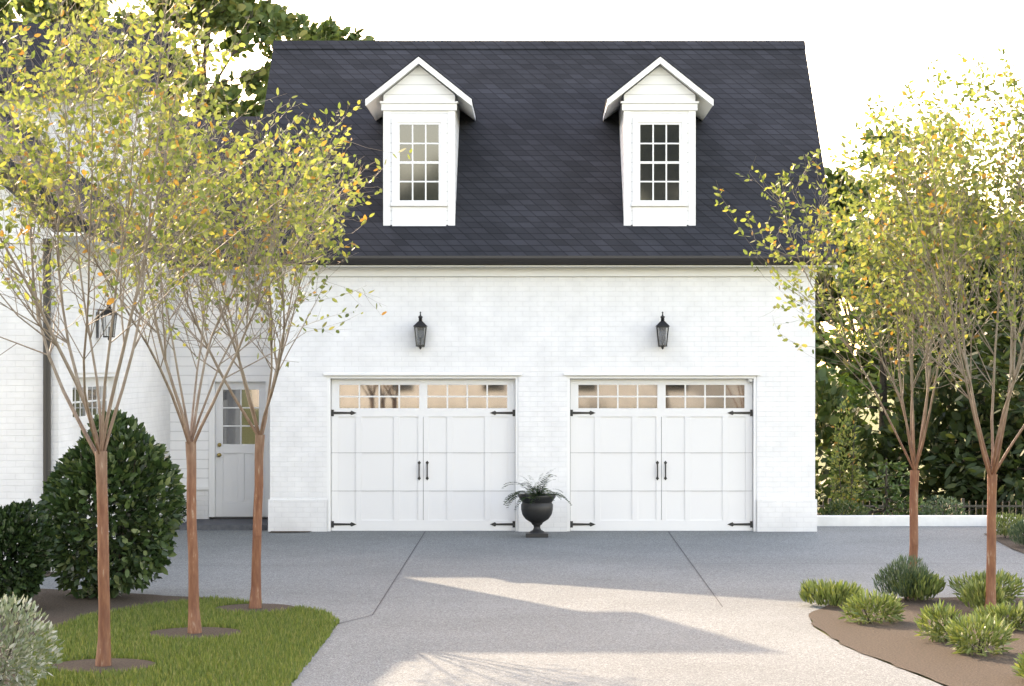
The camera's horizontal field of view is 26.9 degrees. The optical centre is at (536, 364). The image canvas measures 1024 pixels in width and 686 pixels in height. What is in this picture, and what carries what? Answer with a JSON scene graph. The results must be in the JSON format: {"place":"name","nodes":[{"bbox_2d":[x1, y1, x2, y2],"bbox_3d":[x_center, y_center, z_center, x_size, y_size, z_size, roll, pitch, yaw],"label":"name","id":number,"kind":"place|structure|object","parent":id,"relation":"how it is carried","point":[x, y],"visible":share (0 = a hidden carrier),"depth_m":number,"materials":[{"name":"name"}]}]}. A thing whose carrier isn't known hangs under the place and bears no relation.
{"place":"outdoors","nodes":[
{"label":"outdoors","id":0,"kind":"place"},
{"bbox_2d":[1,0,16,22],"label":"tree leaves","id":1,"kind":"object","parent":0,"point":[12,14],"depth_m":68.51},
{"bbox_2d":[0,0,59,22],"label":"tree leaves","id":2,"kind":"object","parent":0,"point":[29,5],"depth_m":49.67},
{"bbox_2d":[96,298,117,340],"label":"lantern house","id":3,"kind":"structure","parent":0,"point":[106,312],"depth_m":26.69,"materials":[{"name":"black metal"}]},
{"bbox_2d":[14,595,339,685],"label":"lawn","id":4,"kind":"structure","parent":0,"point":[277,647],"depth_m":17.99,"materials":[{"name":"green plant"}]},
{"bbox_2d":[0,0,375,115],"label":"tree","id":5,"kind":"object","parent":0,"point":[288,26],"depth_m":52.80,"materials":[{"name":"green plant"}]},
{"bbox_2d":[0,59,389,633],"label":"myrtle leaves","id":6,"kind":"object","parent":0,"point":[305,184],"depth_m":19.01,"materials":[{"name":"green plant"}]},
{"bbox_2d":[0,0,411,666],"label":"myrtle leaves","id":7,"kind":"object","parent":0,"point":[63,90],"depth_m":16.74,"materials":[{"name":"green plant"}]},
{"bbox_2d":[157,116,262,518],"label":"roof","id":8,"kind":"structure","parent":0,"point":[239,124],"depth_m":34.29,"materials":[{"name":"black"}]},
{"bbox_2d":[199,259,236,266],"bbox_3d":[-4.620,-1.518,31.750,0.840,0.115,0.120,0,0,0],"label":"connector gutter","id":9,"kind":"object","parent":8,"relation":"attached to","point":[201,264],"visible":0.12,"depth_m":31.71,"materials":[{"name":"black metal"}]},
{"bbox_2d":[179,519,267,529],"bbox_3d":[-4.500,2.355,31.525,1.360,0.090,1.150,0,0,0],"label":"doorstep","id":10,"kind":"object","parent":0,"point":[224,524],"visible":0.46,"depth_m":30.99,"materials":[{"name":"grey concrete"}]},
{"bbox_2d":[12,0,1023,367],"label":"sky","id":11,"kind":"structure","parent":0,"point":[857,51],"materials":[{"name":"white"}]},
{"bbox_2d":[40,526,1023,685],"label":"driveway","id":12,"kind":"structure","parent":0,"point":[567,608],"depth_m":22.17,"materials":[{"name":"grey concrete"}]},
{"bbox_2d":[269,531,309,532],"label":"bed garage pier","id":13,"kind":"structure","parent":12,"relation":"on","point":[286,531],"depth_m":30.59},
{"bbox_2d":[518,494,555,537],"bbox_3d":[0.000,2.093,29.750,0.524,0.589,0.524,0,0,0],"label":"urn planter","id":14,"kind":"object","parent":12,"relation":"on","point":[537,514],"visible":0.96,"depth_m":29.59,"materials":[{"name":"black"}]},
{"bbox_2d":[503,472,570,509],"bbox_3d":[-0.003,1.728,29.704,0.986,0.552,0.966,0,0,0],"label":"potted plant","id":15,"kind":"object","parent":14,"relation":"on","point":[540,492],"visible":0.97,"depth_m":29.66,"materials":[{"name":"green plant"}]},
{"bbox_2d":[341,531,1023,622],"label":"driveway joints","id":16,"kind":"object","parent":12,"relation":"on","point":[725,563],"visible":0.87,"depth_m":25.70,"materials":[{"name":"grey concrete"}]},
{"bbox_2d":[984,531,1023,552],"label":"bed curb","id":17,"kind":"structure","parent":12,"relation":"on","point":[1006,541],"depth_m":28.69,"materials":[{"name":"beige concrete"}]},
{"bbox_2d":[996,511,1023,537],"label":"shrub","id":18,"kind":"object","parent":17,"relation":"on","point":[1004,519],"depth_m":29.39,"materials":[{"name":"green plant"}]},
{"bbox_2d":[1007,520,1023,544],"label":"shrub","id":19,"kind":"object","parent":17,"relation":"on","point":[1018,535],"depth_m":28.06,"materials":[{"name":"green plant"}]},
{"bbox_2d":[40,368,1023,685],"bbox_3d":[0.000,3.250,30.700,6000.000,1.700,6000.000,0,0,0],"label":"ground","id":20,"kind":"structure","parent":0,"point":[868,418],"depth_m":92.81,"materials":[{"name":"green plant"}]},
{"bbox_2d":[0,94,169,573],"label":"house walls","id":21,"kind":"structure","parent":20,"relation":"on","point":[145,398],"depth_m":25.02,"materials":[{"name":"white brick"}]},
{"bbox_2d":[0,93,159,258],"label":"house trim","id":22,"kind":"structure","parent":21,"relation":"attached to","point":[4,224],"depth_m":24.60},
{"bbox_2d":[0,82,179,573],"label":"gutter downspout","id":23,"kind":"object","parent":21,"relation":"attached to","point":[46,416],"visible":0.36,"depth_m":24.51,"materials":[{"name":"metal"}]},
{"bbox_2d":[0,23,181,259],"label":"house roof","id":24,"kind":"structure","parent":21,"relation":"on","point":[31,33],"depth_m":29.64,"materials":[{"name":"black"}]},
{"bbox_2d":[73,373,116,556],"bbox_3d":[-5.600,1.250,26.750,0.160,2.300,2.800,0,0,0],"label":"door","id":25,"kind":"structure","parent":21,"relation":"in","point":[90,380],"depth_m":26.97,"materials":[{"name":"white wood"}]},
{"bbox_2d":[0,572,202,685],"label":"mulch bed","id":26,"kind":"object","parent":20,"relation":"on","point":[56,605],"visible":0.26,"depth_m":21.36,"materials":[{"name":"brown soil"}]},
{"bbox_2d":[0,498,57,607],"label":"holly","id":27,"kind":"object","parent":26,"relation":"on","point":[29,538],"depth_m":20.74,"materials":[{"name":"green plant"}]},
{"bbox_2d":[0,594,64,685],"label":"sage","id":28,"kind":"object","parent":26,"relation":"on","point":[24,649],"depth_m":15.34,"materials":[{"name":"green plant"}]},
{"bbox_2d":[37,408,186,598],"bbox_3d":[-4.404,1.448,22.031,1.654,2.026,1.622,0,0,0],"label":"holly","id":29,"kind":"object","parent":26,"relation":"on","point":[73,524],"depth_m":21.71,"materials":[{"name":"green plant"}]},
{"bbox_2d":[52,658,154,672],"bbox_3d":[-3.438,2.380,16.951,0.840,0.001,0.840,0,0,0],"label":"mulch bed","id":30,"kind":"object","parent":20,"relation":"on","point":[116,663],"visible":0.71,"depth_m":17.01,"materials":[{"name":"brown soil"}]},
{"bbox_2d":[149,627,241,638],"bbox_3d":[-3.040,2.380,19.022,0.840,0.001,0.840,0,0,0],"label":"mulch bed","id":31,"kind":"object","parent":20,"relation":"on","point":[178,632],"visible":0.76,"depth_m":19.04,"materials":[{"name":"brown soil"}]},
{"bbox_2d":[170,267,269,523],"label":"wall","id":32,"kind":"structure","parent":20,"relation":"on","point":[187,367],"depth_m":32.10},
{"bbox_2d":[209,376,269,518],"bbox_3d":[-4.450,1.235,32.135,0.940,2.150,0.170,0,0,0],"label":"door","id":33,"kind":"structure","parent":32,"relation":"in","point":[231,480],"depth_m":32.16,"materials":[{"name":"white wood"}]},
{"bbox_2d":[214,603,293,612],"bbox_3d":[-2.762,2.380,20.963,0.800,0.001,0.800,0,0,0],"label":"mulch bed","id":34,"kind":"object","parent":20,"relation":"on","point":[270,607],"visible":0.67,"depth_m":21.00,"materials":[{"name":"brown soil"}]},
{"bbox_2d":[106,81,375,608],"bbox_3d":[-2.959,-0.159,20.958,2.687,5.165,3.298,0,0,0],"label":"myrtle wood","id":35,"kind":"object","parent":34,"relation":"on","point":[255,601],"depth_m":20.86,"materials":[{"name":"brown plant"}]},
{"bbox_2d":[268,276,816,531],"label":"garage walls","id":36,"kind":"structure","parent":20,"relation":"on","point":[542,334],"depth_m":30.70,"materials":[{"name":"white brick"}]},
{"bbox_2d":[413,311,427,349],"bbox_3d":[-1.664,-0.492,30.575,0.204,0.545,0.254,0,0,0],"label":"lantern","id":37,"kind":"object","parent":36,"relation":"attached to","point":[420,323],"visible":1,"depth_m":30.49,"materials":[{"name":"black metal"}]},
{"bbox_2d":[415,327,425,344],"bbox_3d":[-1.664,-0.415,30.550,0.164,0.270,0.164,0,0,0],"label":"lantern glass","id":38,"kind":"object","parent":37,"relation":"attached to","point":[420,333],"visible":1,"depth_m":30.48,"materials":[{"name":"white"}]},
{"bbox_2d":[327,375,518,530],"bbox_3d":[-1.639,1.275,30.830,2.748,2.250,0.220,0,0,0],"label":"garage door","id":39,"kind":"structure","parent":36,"relation":"in","point":[376,455],"depth_m":30.84,"materials":[{"name":"white wood"}]},
{"bbox_2d":[331,410,514,527],"bbox_3d":[-1.639,1.492,30.814,2.649,1.698,0.037,0,0,0],"label":"garage door hardware","id":40,"kind":"object","parent":39,"relation":"attached to","point":[333,524],"visible":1,"depth_m":30.82,"materials":[{"name":"black metal"}]},
{"bbox_2d":[241,41,837,264],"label":"garage roof","id":41,"kind":"structure","parent":36,"relation":"on","point":[539,172],"depth_m":32.31,"materials":[{"name":"black tile"}]},
{"bbox_2d":[383,66,459,224],"bbox_3d":[-1.700,-3.110,32.162,1.030,2.420,2.576,0,0,0],"label":"dormer","id":42,"kind":"object","parent":41,"relation":"on","point":[418,83],"depth_m":30.88,"materials":[{"name":"white wood"}]},
{"bbox_2d":[365,57,475,225],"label":"dormer trim","id":43,"kind":"structure","parent":42,"relation":"attached to","point":[425,212],"depth_m":30.86,"materials":[{"name":"white wood"}]},
{"bbox_2d":[365,55,475,115],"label":"dormer shingles","id":44,"kind":"object","parent":43,"relation":"on","point":[433,68],"visible":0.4,"depth_m":30.70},
{"bbox_2d":[240,256,838,263],"bbox_3d":[0.035,-1.488,30.323,8.480,0.115,0.135,0,0,0],"label":"garage gutter","id":45,"kind":"object","parent":41,"relation":"attached to","point":[554,259],"visible":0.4,"depth_m":30.27,"materials":[{"name":"black metal"}]},
{"bbox_2d":[619,66,694,224],"bbox_3d":[1.770,-3.110,32.162,1.030,2.420,2.576,0,0,0],"label":"dormer","id":46,"kind":"object","parent":41,"relation":"on","point":[659,155],"depth_m":30.87,"materials":[{"name":"white wood"}]},
{"bbox_2d":[603,57,713,225],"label":"dormer trim","id":47,"kind":"structure","parent":46,"relation":"attached to","point":[653,212],"depth_m":30.86,"materials":[{"name":"white wood"}]},
{"bbox_2d":[602,55,713,115],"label":"dormer shingles","id":48,"kind":"object","parent":47,"relation":"on","point":[645,68],"visible":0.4,"depth_m":30.70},
{"bbox_2d":[241,265,837,374],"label":"garage trim","id":49,"kind":"structure","parent":36,"relation":"attached to","point":[544,270],"depth_m":30.66,"materials":[{"name":"white wood"}]},
{"bbox_2d":[567,375,756,530],"bbox_3d":[1.793,1.275,30.830,2.726,2.250,0.220,0,0,0],"label":"garage door","id":50,"kind":"structure","parent":36,"relation":"in","point":[707,455],"depth_m":30.84,"materials":[{"name":"white wood"}]},
{"bbox_2d":[570,410,752,527],"bbox_3d":[1.793,1.492,30.814,2.627,1.698,0.037,0,0,0],"label":"garage door hardware","id":51,"kind":"object","parent":50,"relation":"attached to","point":[590,524],"visible":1,"depth_m":30.82,"materials":[{"name":"black metal"}]},
{"bbox_2d":[655,312,669,349],"bbox_3d":[1.793,-0.492,30.575,0.204,0.545,0.254,0,0,0],"label":"lantern","id":52,"kind":"object","parent":36,"relation":"attached to","point":[662,323],"visible":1,"depth_m":30.49,"materials":[{"name":"black metal"}]},
{"bbox_2d":[657,327,667,344],"bbox_3d":[1.793,-0.415,30.550,0.164,0.270,0.164,0,0,0],"label":"lantern glass","id":53,"kind":"object","parent":52,"relation":"attached to","point":[662,333],"visible":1,"depth_m":30.48,"materials":[{"name":"white"}]},
{"bbox_2d":[821,498,868,514],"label":"shrub","id":54,"kind":"object","parent":20,"relation":"on","point":[838,506],"depth_m":32.21,"materials":[{"name":"green plant"}]},
{"bbox_2d":[828,397,863,514],"bbox_3d":[4.750,1.642,32.907,0.554,2.318,0.597,0,0,0],"label":"conical shrub","id":55,"kind":"object","parent":20,"relation":"on","point":[837,459],"depth_m":32.87,"materials":[{"name":"green plant"}]},
{"bbox_2d":[815,192,878,492],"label":"tree","id":56,"kind":"object","parent":20,"relation":"on","point":[853,330],"visible":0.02,"depth_m":66.44,"materials":[{"name":"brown plant"}]},
{"bbox_2d":[815,166,1000,406],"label":"tree leaves","id":57,"kind":"object","parent":56,"relation":"on","point":[831,177],"visible":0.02,"depth_m":63.78,"materials":[{"name":"green plant"}]},
{"bbox_2d":[815,362,890,514],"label":"evergreen tree","id":58,"kind":"object","parent":20,"relation":"on","point":[833,395],"visible":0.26,"depth_m":47.88,"materials":[{"name":"green plant"}]},
{"bbox_2d":[838,588,906,623],"bbox_3d":[3.107,2.272,19.837,0.666,0.444,0.688,0,0,0],"label":"groundcover","id":59,"kind":"object","parent":20,"relation":"on","point":[887,601],"depth_m":19.72,"materials":[{"name":"green plant"}]},
{"bbox_2d":[815,124,947,514],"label":"conifer","id":60,"kind":"object","parent":20,"relation":"on","point":[856,390],"depth_m":50.57,"materials":[{"name":"green plant"}]},
{"bbox_2d":[837,458,932,514],"bbox_3d":[5.447,2.387,33.340,2.081,1.874,2.004,0,0,0],"label":"pine shrub","id":61,"kind":"object","parent":20,"relation":"on","point":[882,481],"depth_m":33.35,"materials":[{"name":"green plant"}]},
{"bbox_2d":[809,596,1023,685],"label":"bed","id":62,"kind":"object","parent":20,"relation":"on","point":[899,644],"visible":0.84,"depth_m":18.03,"materials":[{"name":"brown soil"}]},
{"bbox_2d":[798,578,865,605],"bbox_3d":[2.917,2.263,21.241,0.658,0.311,0.768,0,0,0],"label":"shrub","id":63,"kind":"object","parent":62,"relation":"on","point":[830,592],"depth_m":21.08,"materials":[{"name":"green plant"}]},
{"bbox_2d":[871,553,933,600],"bbox_3d":[3.689,2.162,21.658,0.650,0.524,0.573,0,0,0],"label":"rosemary","id":64,"kind":"object","parent":62,"relation":"on","point":[900,570],"depth_m":21.55,"materials":[{"name":"green plant"}]},
{"bbox_2d":[888,571,945,599],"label":"shrub","id":65,"kind":"object","parent":62,"relation":"on","point":[935,586],"depth_m":21.51,"materials":[{"name":"green plant"}]},
{"bbox_2d":[956,578,1005,610],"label":"shrub","id":66,"kind":"object","parent":62,"relation":"on","point":[976,595],"visible":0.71,"depth_m":20.56,"materials":[{"name":"green plant"}]},
{"bbox_2d":[943,612,1018,656],"bbox_3d":[3.678,2.239,17.656,0.650,0.439,0.744,0,0,0],"label":"groundcover","id":67,"kind":"object","parent":62,"relation":"on","point":[958,631],"depth_m":17.57,"materials":[{"name":"green plant"}]},
{"bbox_2d":[947,568,1023,603],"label":"groundcover","id":68,"kind":"object","parent":62,"relation":"on","point":[1001,575],"depth_m":21.46,"materials":[{"name":"green plant"}]},
{"bbox_2d":[1010,650,1023,677],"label":"shrub","id":69,"kind":"object","parent":62,"relation":"on","point":[1019,667],"visible":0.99,"depth_m":16.06,"materials":[{"name":"green plant"}]},
{"bbox_2d":[817,515,1023,533],"bbox_3d":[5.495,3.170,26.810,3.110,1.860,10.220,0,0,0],"label":"retaining curb","id":70,"kind":"structure","parent":20,"relation":"on","point":[900,520],"depth_m":31.70,"materials":[{"name":"white concrete"}]},
{"bbox_2d":[817,499,1023,516],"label":"iron fence","id":71,"kind":"object","parent":20,"relation":"on","point":[956,505],"visible":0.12,"depth_m":40.19,"materials":[{"name":"black metal"}]},
{"bbox_2d":[854,236,1021,410],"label":"tree","id":72,"kind":"object","parent":20,"relation":"on","point":[948,406],"visible":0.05,"depth_m":56.94,"materials":[{"name":"green plant"}]},
{"bbox_2d":[834,183,1023,399],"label":"tree leaves","id":73,"kind":"object","parent":72,"relation":"on","point":[877,361],"visible":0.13,"depth_m":56.28,"materials":[{"name":"green plant"}]},
{"bbox_2d":[913,598,967,641],"bbox_3d":[3.496,2.238,18.463,0.535,0.469,0.494,0,0,0],"label":"groundcover","id":74,"kind":"object","parent":20,"relation":"on","point":[935,614],"depth_m":18.40,"materials":[{"name":"green plant"}]},
{"bbox_2d":[918,495,966,514],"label":"shrub","id":75,"kind":"object","parent":20,"relation":"on","point":[940,510],"depth_m":32.39,"materials":[{"name":"green plant"}]},
{"bbox_2d":[866,349,1023,516],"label":"evergreen tree","id":76,"kind":"object","parent":20,"relation":"on","point":[887,437],"visible":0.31,"depth_m":47.89,"materials":[{"name":"green plant"}]},
{"bbox_2d":[919,351,1023,515],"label":"evergreen tree","id":77,"kind":"object","parent":20,"relation":"on","point":[958,416],"visible":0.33,"depth_m":47.03,"materials":[{"name":"green plant"}]},
{"bbox_2d":[920,158,1023,516],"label":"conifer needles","id":78,"kind":"object","parent":20,"relation":"on","point":[1015,480],"visible":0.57,"depth_m":46.40,"materials":[{"name":"green plant"}]},
{"bbox_2d":[943,197,1023,514],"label":"conifer trunk","id":79,"kind":"object","parent":20,"relation":"on","point":[1015,422],"visible":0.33,"depth_m":46.52,"materials":[{"name":"brown plant"}]},
{"bbox_2d":[970,600,1023,630],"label":"shrub","id":80,"kind":"object","parent":20,"relation":"on","point":[1002,609],"depth_m":19.32,"materials":[{"name":"green plant"}]},
{"bbox_2d":[713,51,1023,597],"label":"tree","id":81,"kind":"object","parent":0,"point":[830,237],"depth_m":21.89,"materials":[{"name":"green plant"}]},
{"bbox_2d":[821,48,1023,609],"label":"tree","id":82,"kind":"object","parent":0,"point":[903,237],"depth_m":20.21,"materials":[{"name":"green plant"}]},
{"label":"breezeway garden bed","id":83,"kind":"object","parent":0,"visible":0},
{"bbox_2d":[168,494,186,520],"bbox_3d":[-5.287,2.111,31.459,0.308,0.579,0.293,0,0,0],"label":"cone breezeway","id":84,"kind":"object","parent":83,"relation":"on","point":[184,513],"visible":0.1,"depth_m":31.45,"materials":[{"name":"green plant"}]}
]}

